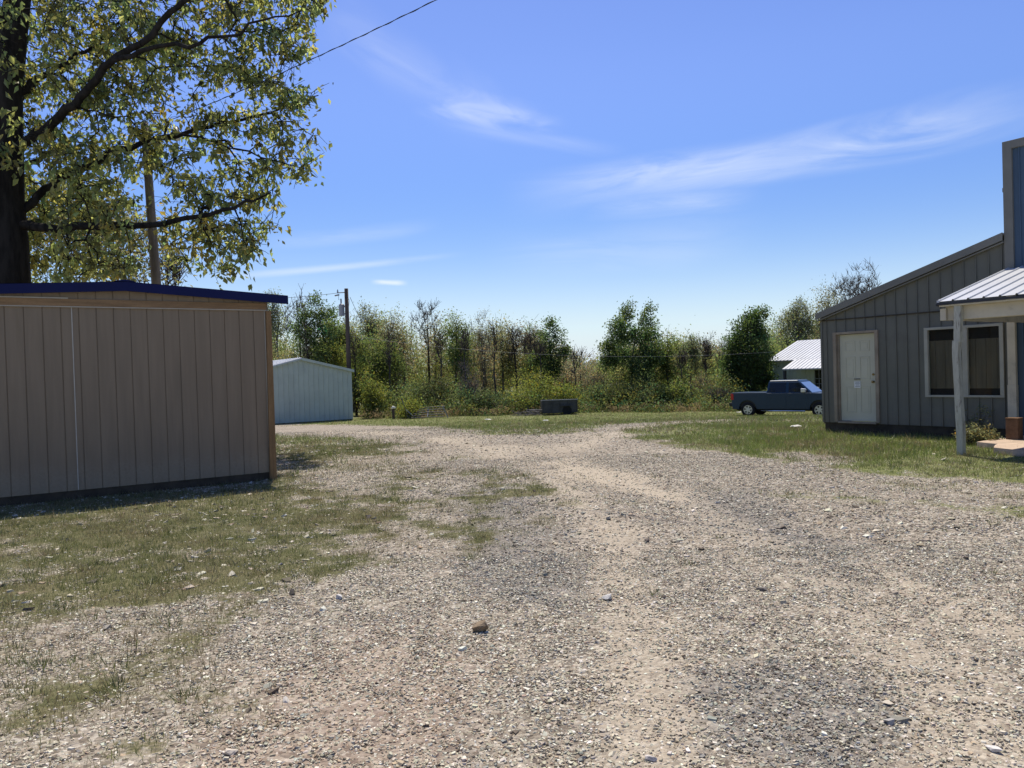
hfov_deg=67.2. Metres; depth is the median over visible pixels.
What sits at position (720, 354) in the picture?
tree
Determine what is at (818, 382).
window
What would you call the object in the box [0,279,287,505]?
tan shed
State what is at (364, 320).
tree
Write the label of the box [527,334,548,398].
tree
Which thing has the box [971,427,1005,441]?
weed
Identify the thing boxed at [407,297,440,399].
tree
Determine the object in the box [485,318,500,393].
tree
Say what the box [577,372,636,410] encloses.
shrub
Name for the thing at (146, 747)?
ground
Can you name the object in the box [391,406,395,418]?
marker post
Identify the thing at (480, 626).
rock
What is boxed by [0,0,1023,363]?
sky
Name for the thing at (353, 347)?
tree
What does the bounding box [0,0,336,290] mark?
old tree
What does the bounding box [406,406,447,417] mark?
pipe gate
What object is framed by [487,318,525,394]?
tree
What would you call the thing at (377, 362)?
tree
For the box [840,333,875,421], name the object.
door
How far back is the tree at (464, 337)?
51.36 m
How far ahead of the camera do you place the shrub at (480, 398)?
47.65 m
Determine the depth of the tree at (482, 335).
56.87 m
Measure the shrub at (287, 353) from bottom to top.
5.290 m
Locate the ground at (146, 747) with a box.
[0,379,1023,758]
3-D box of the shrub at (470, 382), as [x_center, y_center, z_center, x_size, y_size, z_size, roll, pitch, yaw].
[-2.983,0.092,49.857,2.323,4.071,2.393,-1,1,37]
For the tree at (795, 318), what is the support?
on the ground at (146, 747)
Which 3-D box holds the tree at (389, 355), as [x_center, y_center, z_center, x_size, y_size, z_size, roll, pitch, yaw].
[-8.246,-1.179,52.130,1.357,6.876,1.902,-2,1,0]
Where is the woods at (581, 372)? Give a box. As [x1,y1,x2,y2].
[272,306,819,410]
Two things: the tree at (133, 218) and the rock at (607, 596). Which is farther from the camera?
the tree at (133, 218)
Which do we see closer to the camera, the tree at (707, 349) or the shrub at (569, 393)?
the shrub at (569, 393)
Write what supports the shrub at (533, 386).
on the ground at (146, 747)
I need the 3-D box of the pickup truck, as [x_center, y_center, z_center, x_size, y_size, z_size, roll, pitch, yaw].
[14.401,0.726,40.096,5.630,1.885,2.380,-1,1,38]
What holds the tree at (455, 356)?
on the ground at (146, 747)
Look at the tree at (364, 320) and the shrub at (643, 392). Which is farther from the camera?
the tree at (364, 320)
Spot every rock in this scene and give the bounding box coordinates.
[224,748,237,755]
[283,696,288,702]
[472,619,488,632]
[602,593,611,598]
[645,755,656,761]
[756,587,767,590]
[985,745,1001,751]
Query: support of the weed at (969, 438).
on the ground at (146, 747)
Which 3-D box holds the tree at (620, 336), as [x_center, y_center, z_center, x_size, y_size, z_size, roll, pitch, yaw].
[8.104,-2.099,52.205,5.013,7.960,4.689,-1,1,24]
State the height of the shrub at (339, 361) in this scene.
5.899 m
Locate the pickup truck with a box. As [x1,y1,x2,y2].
[730,379,821,415]
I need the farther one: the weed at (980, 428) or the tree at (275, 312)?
the tree at (275, 312)
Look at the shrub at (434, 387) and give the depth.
49.29 m
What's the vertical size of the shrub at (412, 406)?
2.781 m
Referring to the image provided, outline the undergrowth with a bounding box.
[357,364,750,419]
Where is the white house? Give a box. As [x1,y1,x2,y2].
[769,339,821,389]
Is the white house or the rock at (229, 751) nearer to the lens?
the rock at (229, 751)
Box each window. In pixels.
[814,370,821,389]
[924,323,1004,397]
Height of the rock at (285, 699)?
0.024 m
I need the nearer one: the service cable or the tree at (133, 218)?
the service cable
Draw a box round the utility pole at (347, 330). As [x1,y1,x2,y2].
[335,288,350,368]
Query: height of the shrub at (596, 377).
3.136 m
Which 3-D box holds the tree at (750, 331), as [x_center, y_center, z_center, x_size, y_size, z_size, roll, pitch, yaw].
[15.653,-1.566,50.920,4.367,7.512,4.239,-2,1,0]
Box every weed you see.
[951,422,986,444]
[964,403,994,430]
[967,419,992,440]
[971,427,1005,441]
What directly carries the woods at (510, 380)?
on the ground at (146, 747)
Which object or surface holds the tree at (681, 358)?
on the ground at (146, 747)
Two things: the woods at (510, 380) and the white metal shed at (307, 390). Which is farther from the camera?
the woods at (510, 380)
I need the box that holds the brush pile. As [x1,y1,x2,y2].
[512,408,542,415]
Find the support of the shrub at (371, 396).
on the ground at (146, 747)
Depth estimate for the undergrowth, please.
48.01 m
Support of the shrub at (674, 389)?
on the ground at (146, 747)
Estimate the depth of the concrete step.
12.75 m
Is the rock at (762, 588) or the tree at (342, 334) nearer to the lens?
the rock at (762, 588)
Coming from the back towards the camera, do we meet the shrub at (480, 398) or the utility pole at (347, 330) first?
the utility pole at (347, 330)
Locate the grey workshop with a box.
[815,137,1023,454]
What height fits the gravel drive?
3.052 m
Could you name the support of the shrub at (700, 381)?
on the ground at (146, 747)
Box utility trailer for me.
[527,399,577,414]
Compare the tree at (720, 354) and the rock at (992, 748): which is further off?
the tree at (720, 354)
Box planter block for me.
[1005,417,1022,439]
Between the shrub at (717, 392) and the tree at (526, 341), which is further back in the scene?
the tree at (526, 341)
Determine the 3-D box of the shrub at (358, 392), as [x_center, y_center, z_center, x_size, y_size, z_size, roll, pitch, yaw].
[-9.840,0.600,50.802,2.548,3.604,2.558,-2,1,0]
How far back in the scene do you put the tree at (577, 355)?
51.84 m
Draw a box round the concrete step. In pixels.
[977,436,1023,456]
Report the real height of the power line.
2.039 m
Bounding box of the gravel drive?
[0,420,1023,767]
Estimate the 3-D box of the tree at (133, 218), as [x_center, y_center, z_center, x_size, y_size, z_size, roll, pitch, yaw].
[-14.784,-2.721,26.746,7.192,9.862,7.030,-2,1,0]
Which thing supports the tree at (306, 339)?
on the ground at (146, 747)
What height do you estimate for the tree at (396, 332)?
8.619 m
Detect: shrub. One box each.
[273,342,309,359]
[309,332,352,367]
[352,366,377,415]
[354,363,396,417]
[387,393,426,418]
[404,369,458,410]
[449,358,483,402]
[465,387,523,412]
[489,364,561,413]
[538,374,585,403]
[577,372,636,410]
[580,368,615,395]
[617,379,667,409]
[648,374,699,405]
[688,370,728,400]
[699,383,732,405]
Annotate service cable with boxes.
[148,0,435,128]
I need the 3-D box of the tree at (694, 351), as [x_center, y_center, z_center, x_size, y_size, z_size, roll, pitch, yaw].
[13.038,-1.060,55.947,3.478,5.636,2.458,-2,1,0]
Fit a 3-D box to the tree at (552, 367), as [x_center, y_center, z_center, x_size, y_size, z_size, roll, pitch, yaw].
[2.623,-1.521,52.883,3.281,6.912,2.851,-2,1,0]
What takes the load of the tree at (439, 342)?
on the ground at (146, 747)
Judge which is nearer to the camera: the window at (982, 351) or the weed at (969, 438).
the weed at (969, 438)
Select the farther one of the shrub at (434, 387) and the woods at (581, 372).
the woods at (581, 372)
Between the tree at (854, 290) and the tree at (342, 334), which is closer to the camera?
the tree at (342, 334)
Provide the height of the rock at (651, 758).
0.023 m
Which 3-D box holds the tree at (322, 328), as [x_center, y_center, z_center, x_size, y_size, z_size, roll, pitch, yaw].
[-13.058,-2.057,52.921,4.828,8.924,3.508,-1,1,30]
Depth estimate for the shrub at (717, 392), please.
48.73 m
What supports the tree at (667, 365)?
on the ground at (146, 747)
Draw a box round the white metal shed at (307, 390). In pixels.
[273,357,353,423]
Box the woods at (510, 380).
[384,353,725,388]
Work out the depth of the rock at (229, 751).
3.16 m
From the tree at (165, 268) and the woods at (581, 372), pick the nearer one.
the tree at (165, 268)
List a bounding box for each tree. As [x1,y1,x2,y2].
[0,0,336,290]
[25,169,202,286]
[159,234,188,285]
[264,286,289,358]
[281,283,312,357]
[282,290,345,363]
[297,306,314,358]
[322,320,360,366]
[340,333,410,386]
[350,296,383,361]
[350,327,361,415]
[368,301,429,403]
[379,320,396,401]
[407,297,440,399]
[426,309,479,403]
[430,319,451,397]
[456,321,472,400]
[465,308,497,391]
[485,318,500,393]
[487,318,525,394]
[502,324,527,396]
[513,324,537,397]
[527,315,573,393]
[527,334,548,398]
[567,346,585,392]
[592,296,667,391]
[648,332,696,387]
[673,342,690,385]
[677,331,713,394]
[698,332,718,400]
[712,341,726,402]
[714,303,779,393]
[769,294,819,348]
[807,275,844,339]
[823,258,881,307]
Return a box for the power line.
[354,336,779,356]
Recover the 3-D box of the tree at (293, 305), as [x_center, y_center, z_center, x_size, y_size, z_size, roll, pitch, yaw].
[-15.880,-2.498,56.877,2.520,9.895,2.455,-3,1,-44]
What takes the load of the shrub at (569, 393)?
on the ground at (146, 747)
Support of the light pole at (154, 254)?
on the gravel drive
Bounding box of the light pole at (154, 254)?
[140,122,182,283]
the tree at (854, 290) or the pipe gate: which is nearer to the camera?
the pipe gate
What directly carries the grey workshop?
on the ground at (146, 747)
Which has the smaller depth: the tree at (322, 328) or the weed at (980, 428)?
the weed at (980, 428)
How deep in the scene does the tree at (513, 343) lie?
56.84 m
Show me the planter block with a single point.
(1014, 428)
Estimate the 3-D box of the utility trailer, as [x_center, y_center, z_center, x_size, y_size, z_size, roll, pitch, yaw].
[2.335,1.377,45.689,3.021,0.927,1.610,-2,1,-2]
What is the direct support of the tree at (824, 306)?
on the ground at (146, 747)

